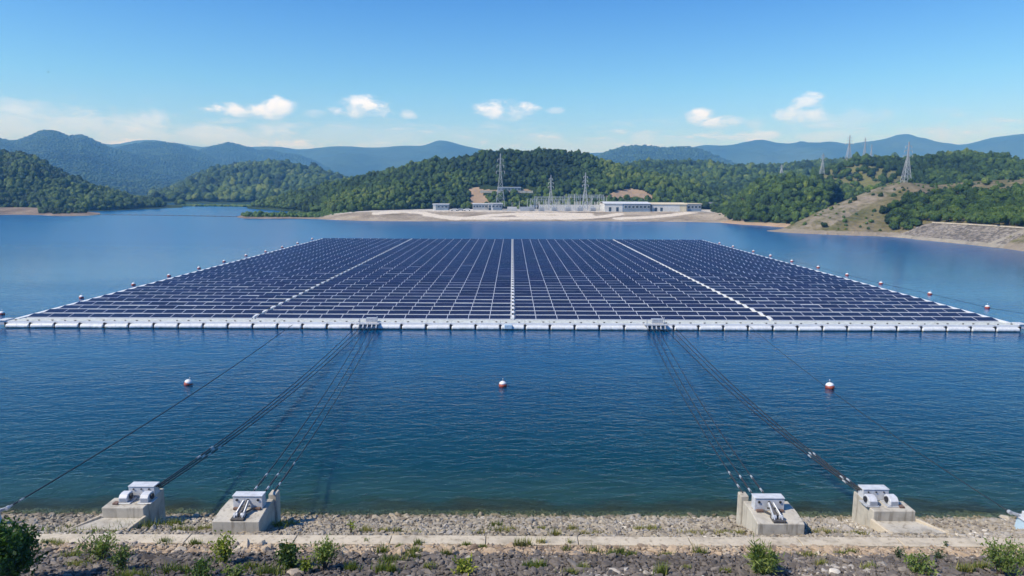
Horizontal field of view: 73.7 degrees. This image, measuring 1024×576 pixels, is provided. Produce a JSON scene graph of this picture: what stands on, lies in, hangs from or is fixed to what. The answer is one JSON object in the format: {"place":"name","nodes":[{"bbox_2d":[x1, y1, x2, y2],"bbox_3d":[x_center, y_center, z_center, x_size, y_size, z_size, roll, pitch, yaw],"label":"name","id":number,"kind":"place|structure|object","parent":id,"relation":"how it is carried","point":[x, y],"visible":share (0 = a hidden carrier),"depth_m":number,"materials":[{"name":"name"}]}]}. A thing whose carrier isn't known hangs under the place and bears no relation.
{"place":"outdoors","nodes":[
{"label":"outdoors","id":0,"kind":"place"},
{"bbox_2d":[0,207,99,215],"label":"bank","id":1,"kind":"structure","parent":0,"point":[18,211],"depth_m":406.71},
{"bbox_2d":[38,204,87,213],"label":"scrub","id":2,"kind":"object","parent":1,"relation":"on","point":[44,208],"visible":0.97,"depth_m":404.39,"materials":[{"name":"green plant"}]},
{"bbox_2d":[0,133,174,195],"bbox_3d":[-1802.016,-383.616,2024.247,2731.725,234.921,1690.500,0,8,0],"label":"mountain","id":3,"kind":"structure","parent":0,"point":[144,194],"depth_m":1814.61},
{"bbox_2d":[0,130,185,193],"bbox_3d":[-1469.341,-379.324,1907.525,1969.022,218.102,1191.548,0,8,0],"label":"forest","id":4,"kind":"object","parent":3,"relation":"on","point":[98,177],"visible":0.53,"depth_m":1880.71,"materials":[{"name":"green plant"}]},
{"bbox_2d":[1,159,182,210],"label":"hill","id":5,"kind":"structure","parent":0,"point":[166,206],"depth_m":515.56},
{"bbox_2d":[12,187,25,193],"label":"broadleaf tree","id":6,"kind":"object","parent":5,"relation":"on","point":[21,190],"visible":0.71,"depth_m":480.38,"materials":[{"name":"green plant"}]},
{"bbox_2d":[0,149,184,209],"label":"forest","id":7,"kind":"object","parent":5,"relation":"on","point":[54,190],"visible":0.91,"depth_m":517.15,"materials":[{"name":"green plant"}]},
{"bbox_2d":[100,199,111,205],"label":"broadleaf tree","id":8,"kind":"object","parent":5,"relation":"on","point":[107,202],"visible":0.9,"depth_m":478.44,"materials":[{"name":"green plant"}]},
{"bbox_2d":[121,142,215,174],"bbox_3d":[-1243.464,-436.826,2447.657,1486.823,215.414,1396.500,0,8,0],"label":"mountain","id":9,"kind":"structure","parent":0,"point":[170,169],"depth_m":2355.38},
{"bbox_2d":[115,141,222,176],"bbox_3d":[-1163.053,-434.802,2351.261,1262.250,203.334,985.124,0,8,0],"label":"forest","id":10,"kind":"object","parent":9,"relation":"on","point":[183,154],"visible":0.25,"depth_m":2440.94,"materials":[{"name":"green plant"}]},
{"bbox_2d":[165,173,264,203],"bbox_3d":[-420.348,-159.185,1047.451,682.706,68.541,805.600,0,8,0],"label":"hill","id":11,"kind":"structure","parent":0,"point":[215,202],"depth_m":709.28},
{"bbox_2d":[147,158,349,201],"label":"forest","id":12,"kind":"object","parent":11,"relation":"on","point":[248,180],"visible":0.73,"depth_m":858.06,"materials":[{"name":"green plant"}]},
{"bbox_2d":[199,143,327,168],"bbox_3d":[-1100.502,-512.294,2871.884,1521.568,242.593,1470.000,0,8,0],"label":"mountain","id":13,"kind":"structure","parent":0,"point":[252,154],"depth_m":3074.35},
{"bbox_2d":[197,142,349,176],"bbox_3d":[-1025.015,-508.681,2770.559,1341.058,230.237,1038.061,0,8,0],"label":"forest","id":14,"kind":"object","parent":13,"relation":"on","point":[232,158],"visible":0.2,"depth_m":3076.92,"materials":[{"name":"green plant"}]},
{"bbox_2d":[238,216,318,218],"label":"bank","id":15,"kind":"structure","parent":0,"point":[276,217],"depth_m":365.47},
{"bbox_2d":[241,210,355,216],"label":"scrub","id":16,"kind":"object","parent":15,"relation":"on","point":[259,213],"visible":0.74,"depth_m":371.84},
{"bbox_2d":[247,156,710,212],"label":"hill","id":17,"kind":"structure","parent":0,"point":[476,196],"depth_m":440.20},
{"bbox_2d":[250,146,730,211],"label":"forest","id":18,"kind":"object","parent":17,"relation":"on","point":[389,182],"visible":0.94,"depth_m":452.38,"materials":[{"name":"green plant"}]},
{"bbox_2d":[480,190,532,192],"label":"retaining wall","id":19,"kind":"structure","parent":17,"relation":"on","point":[519,191],"depth_m":427.76,"materials":[{"name":"concrete"}]},
{"bbox_2d":[497,187,520,190],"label":"terrace building","id":20,"kind":"structure","parent":0,"point":[511,188],"depth_m":432.33,"materials":[{"name":"grey paint"}]},
{"bbox_2d":[0,203,1023,514],"bbox_3d":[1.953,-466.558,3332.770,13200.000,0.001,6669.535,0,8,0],"label":"water","id":21,"kind":"structure","parent":0,"point":[574,421],"depth_m":53.44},
{"bbox_2d":[98,214,237,216],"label":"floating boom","id":22,"kind":"object","parent":21,"relation":"on","point":[176,215],"visible":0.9,"depth_m":393.47,"materials":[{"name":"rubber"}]},
{"bbox_2d":[178,204,250,206],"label":"reeds","id":23,"kind":"object","parent":21,"relation":"in","point":[240,205],"visible":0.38,"depth_m":596.84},
{"bbox_2d":[0,238,1023,331],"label":"floating solar array","id":24,"kind":"object","parent":21,"relation":"on","point":[515,284],"visible":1,"depth_m":98.80,"materials":[{"name":"glass"}]},
{"bbox_2d":[265,328,370,490],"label":"mooring cable","id":25,"kind":"object","parent":24,"relation":"attached to","point":[273,480],"visible":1,"depth_m":39.88,"materials":[{"name":"metal"}]},
{"bbox_2d":[653,329,751,492],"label":"mooring cable","id":26,"kind":"object","parent":24,"relation":"attached to","point":[746,485],"visible":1,"depth_m":40.33,"materials":[{"name":"metal"}]},
{"bbox_2d":[825,379,834,388],"bbox_3d":[25.971,7.920,55.800,0.720,0.940,0.720,-4,8,1],"label":"marker buoy","id":27,"kind":"object","parent":21,"relation":"on","point":[829,385],"visible":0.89,"depth_m":55.59,"materials":[{"name":"red paint"}]},
{"bbox_2d":[30,516,993,575],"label":"grass","id":28,"kind":"structure","parent":0,"point":[411,550],"depth_m":25.91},
{"bbox_2d":[0,0,1023,152],"label":"sky","id":29,"kind":"structure","parent":0,"point":[591,76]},
{"bbox_2d":[4,502,1020,575],"bbox_3d":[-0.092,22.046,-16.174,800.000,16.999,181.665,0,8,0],"label":"ground","id":30,"kind":"structure","parent":0,"point":[468,506],"depth_m":36.30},
{"bbox_2d":[0,505,10,521],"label":"anchor post","id":31,"kind":"object","parent":30,"relation":"on","point":[8,507],"visible":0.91,"depth_m":31.18,"materials":[{"name":"white metal"}]},
{"bbox_2d":[5,325,291,508],"bbox_3d":[-24.075,7.137,54.581,0.090,0.999,47.292,0,8,-2],"label":"mooring cable","id":32,"kind":"object","parent":31,"relation":"attached to","point":[130,433],"visible":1,"depth_m":40.94,"materials":[{"name":"metal"}]},
{"bbox_2d":[0,515,48,575],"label":"leafy bush","id":33,"kind":"object","parent":30,"relation":"on","point":[16,551],"visible":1,"depth_m":21.50,"materials":[{"name":"green plant"}]},
{"bbox_2d":[73,527,120,559],"bbox_3d":[-15.031,9.351,24.852,1.564,1.420,1.702,-3,9,-24],"label":"shrub","id":34,"kind":"object","parent":30,"relation":"on","point":[101,550],"visible":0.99,"depth_m":24.71,"materials":[{"name":"green plant"}]},
{"bbox_2d":[106,539,134,572],"bbox_3d":[-13.453,9.273,23.497,0.996,1.142,0.906,8,11,43],"label":"shrub","id":35,"kind":"object","parent":30,"relation":"on","point":[120,560],"visible":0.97,"depth_m":23.39,"materials":[{"name":"green plant"}]},
{"bbox_2d":[183,554,222,575],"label":"shrub","id":36,"kind":"object","parent":30,"relation":"on","point":[201,566],"visible":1,"depth_m":22.44,"materials":[{"name":"green plant"}]},
{"bbox_2d":[207,530,236,565],"bbox_3d":[-10.262,9.279,24.291,0.976,1.434,0.873,0,8,0],"label":"shrub","id":37,"kind":"object","parent":30,"relation":"on","point":[223,549],"visible":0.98,"depth_m":24.24,"materials":[{"name":"green plant"}]},
{"bbox_2d":[218,563,247,575],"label":"weed","id":38,"kind":"object","parent":30,"relation":"on","point":[236,572],"visible":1,"depth_m":22.32,"materials":[{"name":"green plant"}]},
{"bbox_2d":[273,538,306,569],"bbox_3d":[-7.789,9.328,23.690,1.231,1.173,1.000,3,9,18],"label":"shrub","id":39,"kind":"object","parent":30,"relation":"on","point":[288,556],"visible":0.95,"depth_m":23.58,"materials":[{"name":"green plant"}]},
{"bbox_2d":[295,555,316,571],"bbox_3d":[-7.000,9.479,23.210,0.649,0.745,0.725,0,8,0],"label":"weed","id":40,"kind":"object","parent":30,"relation":"on","point":[304,566],"visible":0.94,"depth_m":23.24,"materials":[{"name":"green plant"}]},
{"bbox_2d":[310,533,345,569],"bbox_3d":[-6.448,9.176,23.828,1.211,1.461,1.125,0,8,0],"label":"shrub","id":41,"kind":"object","parent":30,"relation":"on","point":[324,553],"visible":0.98,"depth_m":23.63,"materials":[{"name":"green plant"}]},
{"bbox_2d":[450,553,478,574],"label":"weed","id":42,"kind":"object","parent":30,"relation":"on","point":[461,568],"visible":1,"depth_m":23.23,"materials":[{"name":"green plant"}]},
{"bbox_2d":[0,507,1023,538],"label":"riprap","id":43,"kind":"object","parent":30,"relation":"on","point":[965,524],"visible":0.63,"depth_m":31.80,"materials":[{"name":"stone"}]},
{"bbox_2d":[66,482,165,531],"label":"anchor block","id":44,"kind":"structure","parent":43,"relation":"on","point":[149,503],"depth_m":31.08,"materials":[{"name":"concrete"}]},
{"bbox_2d":[156,327,355,486],"bbox_3d":[-17.197,6.863,54.841,0.090,1.906,46.162,0,8,-1],"label":"mooring cable","id":45,"kind":"object","parent":44,"relation":"attached to","point":[243,423],"visible":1,"depth_m":41.68,"materials":[{"name":"metal"}]},
{"bbox_2d":[159,333,358,487],"bbox_3d":[-16.656,6.957,55.006,0.090,1.715,45.846,0,8,0],"label":"mooring cable","id":46,"kind":"object","parent":44,"relation":"attached to","point":[249,425],"visible":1,"depth_m":42.14,"materials":[{"name":"metal"}]},
{"bbox_2d":[158,327,360,486],"bbox_3d":[-16.927,6.901,54.937,0.090,1.806,45.970,0,8,-1],"label":"mooring cable","id":47,"kind":"object","parent":44,"relation":"attached to","point":[248,423],"visible":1,"depth_m":42.23,"materials":[{"name":"metal"}]},
{"bbox_2d":[212,490,280,534],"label":"anchor block","id":48,"kind":"structure","parent":43,"relation":"on","point":[248,511],"depth_m":30.15,"materials":[{"name":"concrete"}]},
{"bbox_2d":[253,328,364,490],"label":"mooring cable","id":49,"kind":"object","parent":48,"relation":"attached to","point":[260,482],"visible":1,"depth_m":39.86,"materials":[{"name":"metal"}]},
{"bbox_2d":[274,328,376,490],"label":"mooring cable","id":50,"kind":"object","parent":48,"relation":"attached to","point":[283,478],"visible":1,"depth_m":40.31,"materials":[{"name":"metal"}]},
{"bbox_2d":[346,520,356,532],"bbox_3d":[-6.986,10.423,29.613,0.569,0.712,0.518,0,8,0],"label":"sapling","id":51,"kind":"object","parent":43,"relation":"on","point":[352,526],"visible":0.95,"depth_m":29.57,"materials":[{"name":"green plant"}]},
{"bbox_2d":[20,548,1023,575],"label":"riprap","id":52,"kind":"object","parent":30,"relation":"on","point":[795,564],"visible":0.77,"depth_m":24.25,"materials":[{"name":"stone"}]},
{"bbox_2d":[285,568,304,575],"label":"boulder","id":53,"kind":"object","parent":52,"relation":"on","point":[291,572],"visible":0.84,"depth_m":22.89,"materials":[{"name":"beige stone"}]},
{"bbox_2d":[30,538,1023,557],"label":"riprap","id":54,"kind":"object","parent":30,"relation":"on","point":[262,546],"visible":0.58,"depth_m":26.68,"materials":[{"name":"beige stone"}]},
{"bbox_2d":[743,532,784,574],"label":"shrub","id":55,"kind":"object","parent":30,"relation":"on","point":[763,562],"visible":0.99,"depth_m":23.16,"materials":[{"name":"green plant"}]},
{"bbox_2d":[736,492,804,535],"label":"anchor block","id":56,"kind":"structure","parent":30,"relation":"on","point":[765,514],"depth_m":30.16,"materials":[{"name":"concrete"}]},
{"bbox_2d":[647,328,742,492],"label":"mooring cable","id":57,"kind":"object","parent":56,"relation":"attached to","point":[736,483],"visible":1,"depth_m":41.57,"materials":[{"name":"metal"}]},
{"bbox_2d":[658,329,763,492],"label":"mooring cable","id":58,"kind":"object","parent":56,"relation":"attached to","point":[756,483],"visible":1,"depth_m":39.64,"materials":[{"name":"metal"}]},
{"bbox_2d":[894,546,904,556],"bbox_3d":[14.575,9.973,25.676,0.492,0.625,0.483,0,8,0],"label":"weed","id":59,"kind":"object","parent":30,"relation":"on","point":[899,553],"visible":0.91,"depth_m":25.63,"materials":[{"name":"green plant"}]},
{"bbox_2d":[852,485,948,535],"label":"anchor block","id":60,"kind":"structure","parent":30,"relation":"on","point":[877,508],"depth_m":31.07,"materials":[{"name":"concrete"}]},
{"bbox_2d":[666,329,857,490],"bbox_3d":[16.880,7.098,55.006,0.090,1.715,45.860,0,8,1],"label":"mooring cable","id":61,"kind":"object","parent":60,"relation":"attached to","point":[837,476],"visible":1,"depth_m":41.45,"materials":[{"name":"metal"}]},
{"bbox_2d":[671,328,859,489],"bbox_3d":[17.220,7.044,54.937,0.090,1.806,46.002,1,8,2],"label":"mooring cable","id":62,"kind":"object","parent":60,"relation":"attached to","point":[779,428],"visible":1,"depth_m":41.43,"materials":[{"name":"metal"}]},
{"bbox_2d":[677,330,861,489],"bbox_3d":[17.492,7.008,54.841,0.090,1.906,46.207,1,8,3],"label":"mooring cable","id":63,"kind":"object","parent":60,"relation":"attached to","point":[846,478],"visible":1,"depth_m":41.30,"materials":[{"name":"metal"}]},
{"bbox_2d":[900,549,938,575],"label":"shrub","id":64,"kind":"object","parent":30,"relation":"on","point":[922,567],"visible":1,"depth_m":23.31,"materials":[{"name":"green plant"}]},
{"bbox_2d":[929,545,946,558],"bbox_3d":[15.950,9.965,25.519,0.522,0.607,0.539,-1,8,-11],"label":"weed","id":65,"kind":"object","parent":30,"relation":"on","point":[938,555],"visible":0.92,"depth_m":25.48,"materials":[{"name":"green plant"}]},
{"bbox_2d":[976,537,1023,575],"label":"shrub","id":66,"kind":"object","parent":30,"relation":"on","point":[1001,564],"visible":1,"depth_m":23.18,"materials":[{"name":"green plant"}]},
{"bbox_2d":[1005,536,1023,566],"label":"shrub","id":67,"kind":"object","parent":30,"relation":"on","point":[1019,550],"visible":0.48,"depth_m":24.65,"materials":[{"name":"green plant"}]},
{"bbox_2d":[1007,510,1023,529],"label":"anchor post","id":68,"kind":"object","parent":30,"relation":"on","point":[1019,523],"visible":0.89,"depth_m":31.11,"materials":[{"name":"white metal"}]},
{"bbox_2d":[753,329,1006,510],"bbox_3d":[24.974,7.368,54.630,0.040,1.024,47.362,1,8,5],"label":"mooring cable","id":69,"kind":"object","parent":68,"relation":"attached to","point":[896,437],"visible":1,"depth_m":41.08,"materials":[{"name":"metal"}]},
{"bbox_2d":[329,209,716,214],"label":"ground","id":70,"kind":"structure","parent":0,"point":[708,211],"depth_m":382.21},
{"bbox_2d":[433,203,448,209],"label":"shed","id":71,"kind":"structure","parent":70,"relation":"on","point":[436,206],"depth_m":386.10,"materials":[{"name":"metal"}]},
{"bbox_2d":[472,203,487,209],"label":"control building","id":72,"kind":"structure","parent":70,"relation":"on","point":[480,206],"depth_m":394.78,"materials":[{"name":"grey paint"}]},
{"bbox_2d":[487,203,502,209],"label":"control building","id":73,"kind":"structure","parent":70,"relation":"on","point":[494,206],"depth_m":390.17,"materials":[{"name":"metal"}]},
{"bbox_2d":[496,153,504,205],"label":"lattice pylon","id":74,"kind":"object","parent":70,"relation":"on","point":[501,182],"visible":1,"depth_m":386.47,"materials":[{"name":"metal"}]},
{"bbox_2d":[548,177,553,209],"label":"lattice pylon","id":75,"kind":"object","parent":70,"relation":"on","point":[550,193],"visible":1,"depth_m":383.72,"materials":[{"name":"metal"}]},
{"bbox_2d":[534,196,604,204],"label":"gantry","id":76,"kind":"object","parent":70,"relation":"on","point":[555,197],"visible":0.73,"depth_m":401.35,"materials":[{"name":"metal"}]},
{"bbox_2d":[539,204,600,209],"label":"panel wall","id":77,"kind":"structure","parent":70,"relation":"on","point":[560,207],"depth_m":395.31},
{"bbox_2d":[582,172,587,209],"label":"lattice pylon","id":78,"kind":"object","parent":70,"relation":"on","point":[585,191],"visible":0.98,"depth_m":383.70,"materials":[{"name":"metal"}]},
{"bbox_2d":[599,201,650,211],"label":"warehouse","id":79,"kind":"structure","parent":70,"relation":"on","point":[610,206],"depth_m":378.37,"materials":[{"name":"metal"}]},
{"bbox_2d":[649,202,687,211],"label":"warehouse","id":80,"kind":"structure","parent":70,"relation":"on","point":[668,206],"depth_m":381.39,"materials":[{"name":"beige metal"}]},
{"bbox_2d":[686,203,701,210],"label":"warehouse","id":81,"kind":"structure","parent":70,"relation":"on","point":[693,206],"depth_m":383.05,"materials":[{"name":"white metal"}]},
{"bbox_2d":[33,534,1023,548],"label":"path","id":82,"kind":"structure","parent":0,"point":[737,542],"depth_m":27.85,"materials":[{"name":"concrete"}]},
{"bbox_2d":[318,211,743,222],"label":"bank","id":83,"kind":"structure","parent":0,"point":[655,216],"depth_m":357.34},
{"bbox_2d":[503,208,589,211],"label":"yard fence","id":84,"kind":"object","parent":83,"relation":"on","point":[571,210],"visible":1,"depth_m":371.66,"materials":[{"name":"metal"}]},
{"bbox_2d":[102,134,1023,176],"bbox_3d":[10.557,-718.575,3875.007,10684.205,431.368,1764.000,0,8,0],"label":"mountain","id":85,"kind":"structure","parent":0,"point":[350,161],"depth_m":3976.81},
{"bbox_2d":[608,148,723,162],"bbox_3d":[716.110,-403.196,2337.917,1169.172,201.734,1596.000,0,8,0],"label":"mountain","id":86,"kind":"structure","parent":0,"point":[665,155],"depth_m":2468.28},
{"bbox_2d":[596,144,737,164],"bbox_3d":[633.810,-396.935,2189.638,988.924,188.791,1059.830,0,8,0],"label":"forest","id":87,"kind":"object","parent":86,"relation":"on","point":[622,157],"visible":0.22,"depth_m":2484.45,"materials":[{"name":"green plant"}]},
{"bbox_2d":[721,188,836,226],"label":"hill","id":88,"kind":"structure","parent":0,"point":[770,222],"depth_m":317.05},
{"bbox_2d":[748,210,757,219],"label":"broadleaf tree","id":89,"kind":"object","parent":88,"relation":"on","point":[753,214],"visible":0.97,"depth_m":321.31,"materials":[{"name":"green plant"}]},
{"bbox_2d":[756,205,766,212],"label":"broadleaf tree","id":90,"kind":"object","parent":88,"relation":"on","point":[761,208],"visible":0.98,"depth_m":323.04,"materials":[{"name":"green plant"}]},
{"bbox_2d":[711,170,839,222],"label":"forest","id":91,"kind":"object","parent":88,"relation":"on","point":[764,191],"visible":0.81,"depth_m":339.09,"materials":[{"name":"green plant"}]},
{"bbox_2d":[813,188,823,195],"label":"broadleaf tree","id":92,"kind":"object","parent":88,"relation":"on","point":[816,191],"visible":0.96,"depth_m":325.48,"materials":[{"name":"green plant"}]},
{"bbox_2d":[823,164,958,206],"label":"hill","id":93,"kind":"structure","parent":0,"point":[866,180],"depth_m":420.35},
{"bbox_2d":[845,135,853,159],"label":"lattice pylon","id":94,"kind":"object","parent":93,"relation":"on","point":[849,149],"visible":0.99,"depth_m":509.58,"materials":[{"name":"metal"}]},
{"bbox_2d":[810,148,1023,200],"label":"forest","id":95,"kind":"object","parent":93,"relation":"on","point":[971,163],"visible":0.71,"depth_m":417.22,"materials":[{"name":"green plant"}]},
{"bbox_2d":[979,168,991,176],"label":"broadleaf tree","id":96,"kind":"object","parent":93,"relation":"on","point":[985,171],"visible":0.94,"depth_m":384.64,"materials":[{"name":"green plant"}]},
{"bbox_2d":[767,179,1023,250],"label":"hill","id":97,"kind":"structure","parent":0,"point":[864,205],"depth_m":262.93,"materials":[{"name":"beige soil"}]},
{"bbox_2d":[889,216,900,222],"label":"broadleaf tree","id":98,"kind":"object","parent":97,"relation":"on","point":[894,219],"visible":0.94,"depth_m":247.44,"materials":[{"name":"green plant"}]},
{"bbox_2d":[900,142,912,182],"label":"lattice pylon","id":99,"kind":"object","parent":97,"relation":"on","point":[907,159],"visible":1,"depth_m":300.56,"materials":[{"name":"metal"}]},
{"bbox_2d":[790,177,1023,230],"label":"scrub","id":100,"kind":"object","parent":97,"relation":"on","point":[881,194],"visible":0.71,"depth_m":278.20,"materials":[{"name":"green plant"}]},
{"bbox_2d":[804,173,1023,229],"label":"forest","id":101,"kind":"object","parent":97,"relation":"on","point":[910,219],"visible":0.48,"depth_m":256.60,"materials":[{"name":"green plant"}]},
{"bbox_2d":[929,194,942,201],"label":"broadleaf tree","id":102,"kind":"object","parent":97,"relation":"on","point":[934,197],"visible":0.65,"depth_m":255.59,"materials":[{"name":"green plant"}]},
{"bbox_2d":[954,183,965,192],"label":"broadleaf tree","id":103,"kind":"object","parent":97,"relation":"on","point":[959,187],"visible":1,"depth_m":267.77,"materials":[{"name":"green plant"}]},
{"bbox_2d":[975,215,986,223],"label":"broadleaf tree","id":104,"kind":"object","parent":97,"relation":"on","point":[982,219],"visible":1,"depth_m":213.81,"materials":[{"name":"green plant"}]},
{"bbox_2d":[989,206,1002,212],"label":"broadleaf tree","id":105,"kind":"object","parent":97,"relation":"on","point":[995,208],"visible":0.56,"depth_m":217.35,"materials":[{"name":"green plant"}]},
{"bbox_2d":[990,211,1008,224],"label":"broadleaf tree","id":106,"kind":"object","parent":97,"relation":"on","point":[999,217],"visible":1,"depth_m":206.24,"materials":[{"name":"green plant"}]},
{"bbox_2d":[997,192,1013,199],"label":"broadleaf tree","id":107,"kind":"object","parent":97,"relation":"on","point":[1005,195],"visible":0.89,"depth_m":244.09,"materials":[{"name":"green plant"}]},
{"bbox_2d":[1004,211,1017,225],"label":"broadleaf tree","id":108,"kind":"object","parent":97,"relation":"on","point":[1011,215],"visible":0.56,"depth_m":204.89,"materials":[{"name":"green plant"}]},
{"bbox_2d":[1010,215,1021,225],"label":"broadleaf tree","id":109,"kind":"object","parent":97,"relation":"on","point":[1016,220],"visible":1,"depth_m":200.88,"materials":[{"name":"green plant"}]},
{"bbox_2d":[882,223,1023,247],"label":"embankment","id":110,"kind":"structure","parent":0,"point":[988,236],"depth_m":213.60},
{"bbox_2d":[932,222,1023,228],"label":"kerb","id":111,"kind":"structure","parent":110,"relation":"on","point":[979,224],"depth_m":213.66,"materials":[{"name":"concrete"}]},
{"bbox_3d":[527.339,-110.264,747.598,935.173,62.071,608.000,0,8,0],"label":"hill","id":112,"kind":"structure","parent":0,"visible":0},
{"bbox_2d":[622,152,898,196],"bbox_3d":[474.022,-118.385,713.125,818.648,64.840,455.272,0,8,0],"label":"forest","id":113,"kind":"object","parent":112,"relation":"on","point":[729,179],"visible":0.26,"depth_m":750.67,"materials":[{"name":"green plant"}]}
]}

